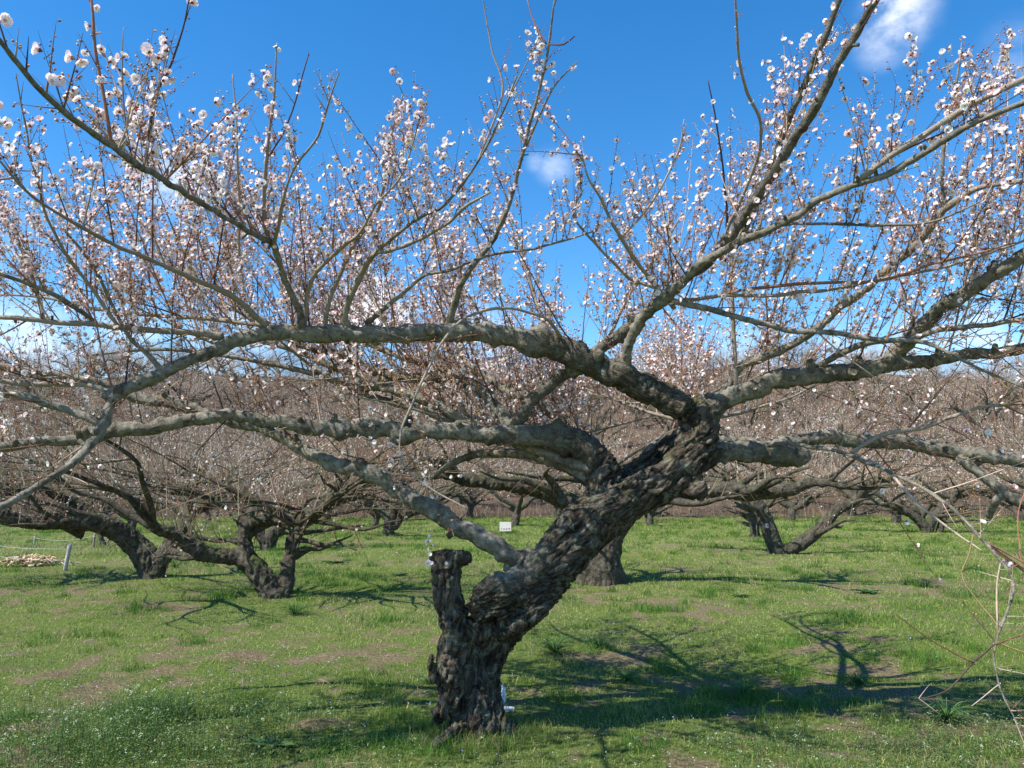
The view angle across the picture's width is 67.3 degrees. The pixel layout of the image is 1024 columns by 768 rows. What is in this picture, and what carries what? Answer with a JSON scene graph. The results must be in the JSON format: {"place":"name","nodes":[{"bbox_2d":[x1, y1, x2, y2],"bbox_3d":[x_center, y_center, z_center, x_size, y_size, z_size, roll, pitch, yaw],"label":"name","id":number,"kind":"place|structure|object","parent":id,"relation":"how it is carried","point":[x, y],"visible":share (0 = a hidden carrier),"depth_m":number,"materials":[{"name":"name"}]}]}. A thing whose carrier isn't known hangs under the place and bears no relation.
{"place":"outdoors","nodes":[
{"label":"outdoors","id":0,"kind":"place"},
{"bbox_2d":[0,369,1023,767],"bbox_3d":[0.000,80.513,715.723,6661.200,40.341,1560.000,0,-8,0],"label":"ground","id":1,"kind":"structure","parent":0,"point":[530,689],"depth_m":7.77,"materials":[{"name":"green plant"}]},
{"bbox_2d":[1,334,42,393],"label":"plum tree","id":2,"kind":"object","parent":1,"relation":"on","point":[36,356],"visible":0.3,"depth_m":93.59,"materials":[{"name":"pink plant"}]},
{"bbox_2d":[0,554,80,566],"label":"pile of cut logs","id":3,"kind":"object","parent":1,"relation":"on","point":[40,559],"visible":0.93,"depth_m":16.24,"materials":[{"name":"beige wood"}]},
{"bbox_2d":[1,402,86,436],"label":"plum tree","id":4,"kind":"object","parent":1,"relation":"on","point":[47,427],"visible":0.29,"depth_m":68.59,"materials":[{"name":"brown plant"}]},
{"bbox_2d":[2,354,87,398],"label":"plum tree","id":5,"kind":"object","parent":1,"relation":"on","point":[34,392],"visible":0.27,"depth_m":81.36,"materials":[{"name":"brown plant"}]},
{"bbox_2d":[1,451,111,545],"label":"plum tree","id":6,"kind":"object","parent":1,"relation":"on","point":[101,538],"visible":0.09,"depth_m":22.37,"materials":[{"name":"brown plant"}]},
{"bbox_2d":[41,332,115,375],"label":"plum tree","id":7,"kind":"object","parent":1,"relation":"on","point":[67,360],"visible":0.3,"depth_m":110.75,"materials":[{"name":"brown plant"}]},
{"bbox_2d":[19,361,154,425],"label":"plum tree","id":8,"kind":"object","parent":1,"relation":"on","point":[72,390],"visible":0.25,"depth_m":74.47,"materials":[{"name":"brown plant"}]},
{"bbox_2d":[26,446,156,514],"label":"plum tree","id":9,"kind":"object","parent":1,"relation":"on","point":[106,509],"visible":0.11,"depth_m":45.84,"materials":[{"name":"brown plant"}]},
{"bbox_2d":[69,338,132,377],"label":"plum tree","id":10,"kind":"object","parent":1,"relation":"on","point":[100,371],"visible":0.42,"depth_m":96.24,"materials":[{"name":"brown plant"}]},
{"bbox_2d":[57,388,168,443],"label":"plum tree","id":11,"kind":"object","parent":1,"relation":"on","point":[115,411],"visible":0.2,"depth_m":68.58,"materials":[{"name":"brown plant"}]},
{"bbox_2d":[81,330,168,383],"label":"plum tree","id":12,"kind":"object","parent":1,"relation":"on","point":[116,365],"visible":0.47,"depth_m":90.05,"materials":[{"name":"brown plant"}]},
{"bbox_2d":[34,444,242,527],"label":"plum tree","id":13,"kind":"object","parent":1,"relation":"on","point":[132,523],"visible":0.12,"depth_m":29.28,"materials":[{"name":"brown plant"}]},
{"bbox_2d":[111,326,183,388],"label":"plum tree","id":14,"kind":"object","parent":1,"relation":"on","point":[143,370],"visible":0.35,"depth_m":95.61,"materials":[{"name":"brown plant"}]},
{"bbox_2d":[76,438,229,508],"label":"plum tree","id":15,"kind":"object","parent":1,"relation":"on","point":[128,482],"visible":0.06,"depth_m":35.37,"materials":[{"name":"brown plant"}]},
{"bbox_2d":[113,390,211,450],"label":"plum tree","id":16,"kind":"object","parent":1,"relation":"on","point":[178,429],"visible":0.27,"depth_m":67.91,"materials":[{"name":"brown plant"}]},
{"bbox_2d":[0,390,325,584],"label":"plum tree","id":17,"kind":"object","parent":1,"relation":"on","point":[78,518],"visible":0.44,"depth_m":13.64,"materials":[{"name":"brown plant"}]},
{"bbox_2d":[115,370,220,417],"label":"plum tree","id":18,"kind":"object","parent":1,"relation":"on","point":[191,396],"visible":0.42,"depth_m":75.19,"materials":[{"name":"brown plant"}]},
{"bbox_2d":[138,344,234,414],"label":"plum tree","id":19,"kind":"object","parent":1,"relation":"on","point":[173,387],"visible":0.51,"depth_m":82.77,"materials":[{"name":"brown plant"}]},
{"bbox_2d":[101,386,286,503],"bbox_3d":[-20.331,4.657,48.292,10.893,8.863,10.977,4,-9,-27],"label":"plum tree","id":20,"kind":"object","parent":1,"relation":"on","point":[183,440],"visible":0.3,"depth_m":46.10,"materials":[{"name":"brown plant"}]},
{"bbox_2d":[162,373,234,404],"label":"plum tree","id":21,"kind":"object","parent":1,"relation":"on","point":[202,399],"visible":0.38,"depth_m":89.48,"materials":[{"name":"brown plant"}]},
{"bbox_2d":[118,411,281,484],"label":"plum tree","id":22,"kind":"object","parent":1,"relation":"on","point":[199,450],"visible":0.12,"depth_m":52.62,"materials":[{"name":"brown plant"}]},
{"bbox_2d":[189,355,248,391],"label":"plum tree","id":23,"kind":"object","parent":1,"relation":"on","point":[207,373],"visible":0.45,"depth_m":96.69,"materials":[{"name":"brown plant"}]},
{"bbox_2d":[182,425,293,489],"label":"plum tree","id":24,"kind":"object","parent":1,"relation":"on","point":[241,448],"visible":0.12,"depth_m":57.27,"materials":[{"name":"brown plant"}]},
{"bbox_2d":[143,432,334,526],"bbox_3d":[-9.549,3.885,29.689,8.982,4.519,5.483,6,-10,-37],"label":"plum tree","id":25,"kind":"object","parent":1,"relation":"on","point":[277,494],"visible":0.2,"depth_m":29.80,"materials":[{"name":"brown plant"}]},
{"bbox_2d":[205,375,275,410],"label":"plum tree","id":26,"kind":"object","parent":1,"relation":"on","point":[227,406],"visible":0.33,"depth_m":81.29,"materials":[{"name":"brown plant"}]},
{"bbox_2d":[205,341,288,391],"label":"plum tree","id":27,"kind":"object","parent":1,"relation":"on","point":[242,377],"visible":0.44,"depth_m":103.68,"materials":[{"name":"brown plant"}]},
{"bbox_2d":[0,329,504,598],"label":"plum tree","id":28,"kind":"object","parent":1,"relation":"on","point":[266,581],"visible":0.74,"depth_m":11.21,"materials":[{"name":"brown plant"}]},
{"bbox_2d":[208,363,300,411],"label":"plum tree","id":29,"kind":"object","parent":1,"relation":"on","point":[236,402],"visible":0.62,"depth_m":75.81,"materials":[{"name":"brown plant"}]},
{"bbox_2d":[205,400,307,474],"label":"plum tree","id":30,"kind":"object","parent":1,"relation":"on","point":[230,433],"visible":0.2,"depth_m":62.40,"materials":[{"name":"brown plant"}]},
{"bbox_2d":[183,447,330,512],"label":"plum tree","id":31,"kind":"object","parent":1,"relation":"on","point":[245,503],"visible":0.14,"depth_m":34.45,"materials":[{"name":"brown plant"}]},
{"bbox_2d":[191,432,328,500],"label":"plum tree","id":32,"kind":"object","parent":1,"relation":"on","point":[263,492],"visible":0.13,"depth_m":45.41,"materials":[{"name":"brown plant"}]},
{"bbox_2d":[234,341,292,376],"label":"plum tree","id":33,"kind":"object","parent":1,"relation":"on","point":[250,351],"visible":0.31,"depth_m":120.76,"materials":[{"name":"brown plant"}]},
{"bbox_2d":[234,736,299,754],"bbox_3d":[-1.499,2.238,4.781,0.425,0.048,0.287,-3,-8,20],"label":"weed plant","id":34,"kind":"object","parent":1,"relation":"on","point":[282,742],"visible":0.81,"depth_m":4.79,"materials":[{"name":"green plant"}]},
{"bbox_2d":[136,432,409,550],"bbox_3d":[-6.521,3.056,21.332,7.682,3.795,4.340,4,-9,-24],"label":"plum tree","id":35,"kind":"object","parent":1,"relation":"on","point":[270,536],"visible":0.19,"depth_m":20.73,"materials":[{"name":"brown plant"}]},
{"bbox_2d":[241,358,319,406],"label":"plum tree","id":36,"kind":"object","parent":1,"relation":"on","point":[282,401],"visible":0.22,"depth_m":95.38,"materials":[{"name":"brown plant"}]},
{"bbox_2d":[230,406,343,489],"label":"plum tree","id":37,"kind":"object","parent":1,"relation":"on","point":[271,459],"visible":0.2,"depth_m":51.45,"materials":[{"name":"brown plant"}]},
{"bbox_2d":[254,342,325,401],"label":"plum tree","id":38,"kind":"object","parent":1,"relation":"on","point":[283,372],"visible":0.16,"depth_m":102.28,"materials":[{"name":"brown plant"}]},
{"bbox_2d":[273,599,314,613],"bbox_3d":[-2.795,2.866,9.932,0.631,0.198,0.630,0,-8,0],"label":"grass tuft","id":39,"kind":"object","parent":1,"relation":"on","point":[294,610],"visible":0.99,"depth_m":9.90,"materials":[{"name":"green plant"}]},
{"bbox_2d":[261,349,354,413],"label":"plum tree","id":40,"kind":"object","parent":1,"relation":"on","point":[291,375],"visible":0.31,"depth_m":83.10,"materials":[{"name":"brown plant"}]},
{"bbox_2d":[279,362,351,419],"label":"plum tree","id":41,"kind":"object","parent":1,"relation":"on","point":[330,401],"visible":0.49,"depth_m":75.72,"materials":[{"name":"brown plant"}]},
{"bbox_2d":[288,397,388,463],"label":"plum tree","id":42,"kind":"object","parent":1,"relation":"on","point":[333,438],"visible":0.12,"depth_m":54.41,"materials":[{"name":"brown plant"}]},
{"bbox_2d":[287,387,393,446],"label":"plum tree","id":43,"kind":"object","parent":1,"relation":"on","point":[331,413],"visible":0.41,"depth_m":67.88,"materials":[{"name":"brown plant"}]},
{"bbox_2d":[326,471,429,525],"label":"plum tree","id":44,"kind":"object","parent":1,"relation":"on","point":[376,519],"visible":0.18,"depth_m":34.40,"materials":[{"name":"brown plant"}]},
{"bbox_2d":[292,448,514,536],"bbox_3d":[-3.889,3.902,27.886,8.297,3.935,6.174,0,-8,0],"label":"plum tree","id":45,"kind":"object","parent":1,"relation":"on","point":[387,515],"visible":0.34,"depth_m":27.46,"materials":[{"name":"brown plant"}]},
{"bbox_2d":[413,421,518,504],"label":"plum tree","id":46,"kind":"object","parent":1,"relation":"on","point":[457,499],"visible":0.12,"depth_m":52.27,"materials":[{"name":"brown plant"}]},
{"bbox_2d":[425,442,542,517],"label":"plum tree","id":47,"kind":"object","parent":1,"relation":"on","point":[471,503],"visible":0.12,"depth_m":45.71,"materials":[{"name":"brown plant"}]},
{"bbox_2d":[385,702,589,758],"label":"long grass","id":48,"kind":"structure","parent":1,"relation":"on","point":[526,727],"depth_m":5.05,"materials":[{"name":"green plant"}]},
{"bbox_2d":[431,440,573,525],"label":"plum tree","id":49,"kind":"object","parent":1,"relation":"on","point":[516,509],"visible":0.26,"depth_m":35.52,"materials":[{"name":"brown plant"}]},
{"bbox_2d":[0,0,1023,747],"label":"plum tree","id":50,"kind":"object","parent":1,"relation":"on","point":[512,604],"visible":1,"depth_m":5.05,"materials":[{"name":"brown plant"}]},
{"bbox_2d":[0,663,1023,767],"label":"weed patch","id":51,"kind":"object","parent":1,"relation":"on","point":[125,726],"visible":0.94,"depth_m":4.83,"materials":[{"name":"green plant"}]},
{"bbox_2d":[1,369,1023,518],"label":"brushwood","id":52,"kind":"object","parent":1,"relation":"on","point":[533,512],"visible":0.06,"depth_m":64.70,"materials":[{"name":"brown plant"}]},
{"bbox_2d":[489,422,587,505],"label":"plum tree","id":53,"kind":"object","parent":1,"relation":"on","point":[540,502],"visible":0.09,"depth_m":51.53,"materials":[{"name":"brown plant"}]},
{"bbox_2d":[493,459,584,517],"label":"plum tree","id":54,"kind":"object","parent":1,"relation":"on","point":[559,511],"visible":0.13,"depth_m":41.36,"materials":[{"name":"brown plant"}]},
{"bbox_2d":[529,633,578,653],"bbox_3d":[0.405,2.505,7.420,0.523,0.175,0.557,0,-8,0],"label":"grass tuft","id":55,"kind":"object","parent":1,"relation":"on","point":[551,646],"visible":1,"depth_m":7.41,"materials":[{"name":"green plant"}]},
{"bbox_2d":[506,449,611,516],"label":"plum tree","id":56,"kind":"object","parent":1,"relation":"on","point":[555,509],"visible":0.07,"depth_m":46.11,"materials":[{"name":"brown plant"}]},
{"bbox_2d":[579,632,613,646],"bbox_3d":[0.862,2.601,7.798,0.428,0.131,0.409,0,-8,0],"label":"grass tuft","id":57,"kind":"object","parent":1,"relation":"on","point":[597,643],"visible":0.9,"depth_m":7.80,"materials":[{"name":"green plant"}]},
{"bbox_2d":[540,355,654,429],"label":"plum tree","id":58,"kind":"object","parent":1,"relation":"on","point":[605,411],"visible":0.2,"depth_m":62.87,"materials":[{"name":"brown plant"}]},
{"bbox_2d":[571,379,658,451],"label":"plum tree","id":59,"kind":"object","parent":1,"relation":"on","point":[612,434],"visible":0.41,"depth_m":59.38,"materials":[{"name":"brown plant"}]},
{"bbox_2d":[273,382,973,585],"bbox_3d":[1.498,1.884,14.233,11.617,4.407,6.988,0,-8,0],"label":"plum tree","id":60,"kind":"object","parent":1,"relation":"on","point":[604,568],"visible":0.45,"depth_m":13.21,"materials":[{"name":"brown plant"}]},
{"bbox_2d":[608,667,646,681],"bbox_3d":[0.975,2.451,6.482,0.354,0.104,0.358,0,-8,0],"label":"grass tuft","id":61,"kind":"object","parent":1,"relation":"on","point":[627,676],"visible":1,"depth_m":6.47,"materials":[{"name":"green plant"}]},
{"bbox_2d":[616,392,678,431],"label":"plum tree","id":62,"kind":"object","parent":1,"relation":"on","point":[660,419],"visible":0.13,"depth_m":63.31,"materials":[{"name":"brown plant"}]},
{"bbox_2d":[646,471,706,525],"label":"plum tree","id":63,"kind":"object","parent":1,"relation":"on","point":[650,517],"visible":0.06,"depth_m":35.76,"materials":[{"name":"brown plant"}]},
{"bbox_2d":[721,679,765,697],"bbox_3d":[1.822,2.402,6.081,0.383,0.113,0.382,0,-8,0],"label":"grass tuft","id":64,"kind":"object","parent":1,"relation":"on","point":[742,691],"visible":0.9,"depth_m":6.08,"materials":[{"name":"green plant"}]},
{"bbox_2d":[661,399,833,511],"bbox_3d":[13.691,4.700,44.885,9.433,7.444,8.809,-1,-8,5],"label":"plum tree","id":65,"kind":"object","parent":1,"relation":"on","point":[787,431],"visible":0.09,"depth_m":43.31,"materials":[{"name":"brown plant"}]},
{"bbox_2d":[703,378,802,434],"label":"plum tree","id":66,"kind":"object","parent":1,"relation":"on","point":[750,422],"visible":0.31,"depth_m":63.71,"materials":[{"name":"brown plant"}]},
{"bbox_2d":[699,390,822,480],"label":"plum tree","id":67,"kind":"object","parent":1,"relation":"on","point":[738,435],"visible":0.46,"depth_m":55.20,"materials":[{"name":"brown plant"}]},
{"bbox_2d":[738,328,807,389],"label":"plum tree","id":68,"kind":"object","parent":1,"relation":"on","point":[778,356],"visible":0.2,"depth_m":87.77,"materials":[{"name":"pink plant"}]},
{"bbox_2d":[703,454,846,536],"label":"plum tree","id":69,"kind":"object","parent":1,"relation":"on","point":[751,518],"visible":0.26,"depth_m":26.38,"materials":[{"name":"brown plant"}]},
{"bbox_2d":[714,343,836,421],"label":"plum tree","id":70,"kind":"object","parent":1,"relation":"on","point":[794,389],"visible":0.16,"depth_m":68.26,"materials":[{"name":"pink plant"}]},
{"bbox_2d":[727,413,846,502],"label":"plum tree","id":71,"kind":"object","parent":1,"relation":"on","point":[801,498],"visible":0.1,"depth_m":49.75,"materials":[{"name":"brown plant"}]},
{"bbox_2d":[607,421,992,554],"bbox_3d":[7.348,2.767,19.796,9.901,4.070,5.509,0,-8,0],"label":"plum tree","id":72,"kind":"object","parent":1,"relation":"on","point":[824,524],"visible":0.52,"depth_m":19.38,"materials":[{"name":"brown plant"}]},
{"bbox_2d":[738,372,865,445],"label":"plum tree","id":73,"kind":"object","parent":1,"relation":"on","point":[830,408],"visible":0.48,"depth_m":61.19,"materials":[{"name":"brown plant"}]},
{"bbox_2d":[715,432,893,520],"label":"plum tree","id":74,"kind":"object","parent":1,"relation":"on","point":[793,507],"visible":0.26,"depth_m":40.74,"materials":[{"name":"brown plant"}]},
{"bbox_2d":[775,355,856,409],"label":"plum tree","id":75,"kind":"object","parent":1,"relation":"on","point":[815,395],"visible":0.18,"depth_m":75.86,"materials":[{"name":"brown plant"}]},
{"bbox_2d":[752,393,890,515],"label":"plum tree","id":76,"kind":"object","parent":1,"relation":"on","point":[840,492],"visible":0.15,"depth_m":45.33,"materials":[{"name":"brown plant"}]},
{"bbox_2d":[772,387,912,473],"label":"plum tree","id":77,"kind":"object","parent":1,"relation":"on","point":[841,455],"visible":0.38,"depth_m":54.03,"materials":[{"name":"brown plant"}]},
{"bbox_2d":[804,374,898,420],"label":"plum tree","id":78,"kind":"object","parent":1,"relation":"on","point":[855,398],"visible":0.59,"depth_m":69.62,"materials":[{"name":"brown plant"}]},
{"bbox_2d":[841,670,873,685],"bbox_3d":[2.907,2.475,6.496,0.327,0.109,0.316,0,-8,0],"label":"grass tuft","id":79,"kind":"object","parent":1,"relation":"on","point":[856,680],"visible":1,"depth_m":6.47,"materials":[{"name":"green plant"}]},
{"bbox_2d":[843,354,908,403],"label":"plum tree","id":80,"kind":"object","parent":1,"relation":"on","point":[877,377],"visible":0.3,"depth_m":82.05,"materials":[{"name":"brown plant"}]},
{"bbox_2d":[800,382,953,497],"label":"plum tree","id":81,"kind":"object","parent":1,"relation":"on","point":[932,437],"visible":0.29,"depth_m":50.29,"materials":[{"name":"brown plant"}]},
{"bbox_2d":[860,370,934,413],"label":"plum tree","id":82,"kind":"object","parent":1,"relation":"on","point":[918,384],"visible":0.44,"depth_m":74.11,"materials":[{"name":"brown plant"}]},
{"bbox_2d":[802,450,1021,532],"bbox_3d":[15.601,4.381,30.359,8.470,3.759,5.926,-3,-8,19],"label":"plum tree","id":83,"kind":"object","parent":1,"relation":"on","point":[929,524],"visible":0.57,"depth_m":29.73,"materials":[{"name":"brown plant"}]},
{"bbox_2d":[849,384,977,435],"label":"plum tree","id":84,"kind":"object","parent":1,"relation":"on","point":[909,417],"visible":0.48,"depth_m":62.86,"materials":[{"name":"brown plant"}]},
{"bbox_2d":[853,459,980,526],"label":"plum tree","id":85,"kind":"object","parent":1,"relation":"on","point":[922,513],"visible":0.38,"depth_m":34.77,"materials":[{"name":"brown plant"}]},
{"bbox_2d":[810,440,1023,522],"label":"plum tree","id":86,"kind":"object","parent":1,"relation":"on","point":[893,519],"visible":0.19,"depth_m":38.97,"materials":[{"name":"brown plant"}]},
{"bbox_2d":[874,369,965,418],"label":"plum tree","id":87,"kind":"object","parent":1,"relation":"on","point":[904,393],"visible":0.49,"depth_m":69.43,"materials":[{"name":"brown plant"}]},
{"bbox_2d":[851,399,995,472],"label":"plum tree","id":88,"kind":"object","parent":1,"relation":"on","point":[933,428],"visible":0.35,"depth_m":55.80,"materials":[{"name":"brown plant"}]},
{"bbox_2d":[887,363,960,400],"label":"plum tree","id":89,"kind":"object","parent":1,"relation":"on","point":[922,378],"visible":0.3,"depth_m":88.40,"materials":[{"name":"brown plant"}]},
{"bbox_2d":[898,346,968,404],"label":"plum tree","id":90,"kind":"object","parent":1,"relation":"on","point":[936,375],"visible":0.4,"depth_m":82.95,"materials":[{"name":"pink plant"}]},
{"bbox_2d":[910,692,987,722],"bbox_3d":[3.061,2.280,5.412,0.493,0.157,0.473,-5,-9,31],"label":"grass tuft","id":91,"kind":"object","parent":1,"relation":"on","point":[944,712],"visible":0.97,"depth_m":5.40,"materials":[{"name":"green plant"}]},
{"bbox_2d":[894,426,1004,506],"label":"plum tree","id":92,"kind":"object","parent":1,"relation":"on","point":[945,463],"visible":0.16,"depth_m":46.75,"materials":[{"name":"brown plant"}]},
{"bbox_2d":[920,363,990,412],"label":"plum tree","id":93,"kind":"object","parent":1,"relation":"on","point":[956,377],"visible":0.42,"depth_m":75.10,"materials":[{"name":"brown plant"}]},
{"bbox_2d":[896,406,1023,485],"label":"plum tree","id":94,"kind":"object","parent":1,"relation":"on","point":[945,433],"visible":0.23,"depth_m":52.70,"materials":[{"name":"brown plant"}]},
{"bbox_2d":[899,441,1023,520],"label":"plum tree","id":95,"kind":"object","parent":1,"relation":"on","point":[1013,509],"visible":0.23,"depth_m":41.48,"materials":[{"name":"brown plant"}]},
{"bbox_2d":[907,358,1023,440],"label":"plum tree","id":96,"kind":"object","parent":1,"relation":"on","point":[985,401],"visible":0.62,"depth_m":63.19,"materials":[{"name":"brown plant"}]},
{"bbox_2d":[941,407,1023,469],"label":"plum tree","id":97,"kind":"object","parent":1,"relation":"on","point":[966,441],"visible":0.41,"depth_m":56.92,"materials":[{"name":"brown plant"}]},
{"bbox_2d":[946,362,1023,521],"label":"plum tree","id":98,"kind":"object","parent":1,"relation":"on","point":[1009,479],"visible":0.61,"depth_m":19.04,"materials":[{"name":"brown plant"}]},
{"bbox_2d":[951,357,1023,420],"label":"plum tree","id":99,"kind":"object","parent":1,"relation":"on","point":[999,410],"visible":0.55,"depth_m":70.30,"materials":[{"name":"brown plant"}]},
{"bbox_2d":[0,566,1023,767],"bbox_3d":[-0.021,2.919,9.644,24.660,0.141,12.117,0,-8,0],"label":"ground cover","id":100,"kind":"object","parent":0,"point":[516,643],"visible":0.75,"depth_m":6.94,"materials":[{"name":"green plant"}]},
{"bbox_2d":[0,594,1023,767],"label":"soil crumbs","id":101,"kind":"object","parent":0,"point":[719,766],"visible":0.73,"depth_m":6.58,"materials":[{"name":"brown soil"}]},
{"bbox_2d":[0,586,1023,767],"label":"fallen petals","id":102,"kind":"object","parent":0,"point":[546,661],"visible":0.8,"depth_m":6.46,"materials":[{"name":"white plant"}]},
{"bbox_2d":[0,0,1023,380],"label":"sky","id":103,"kind":"structure","parent":0,"point":[644,68],"materials":[{"name":"blue"}]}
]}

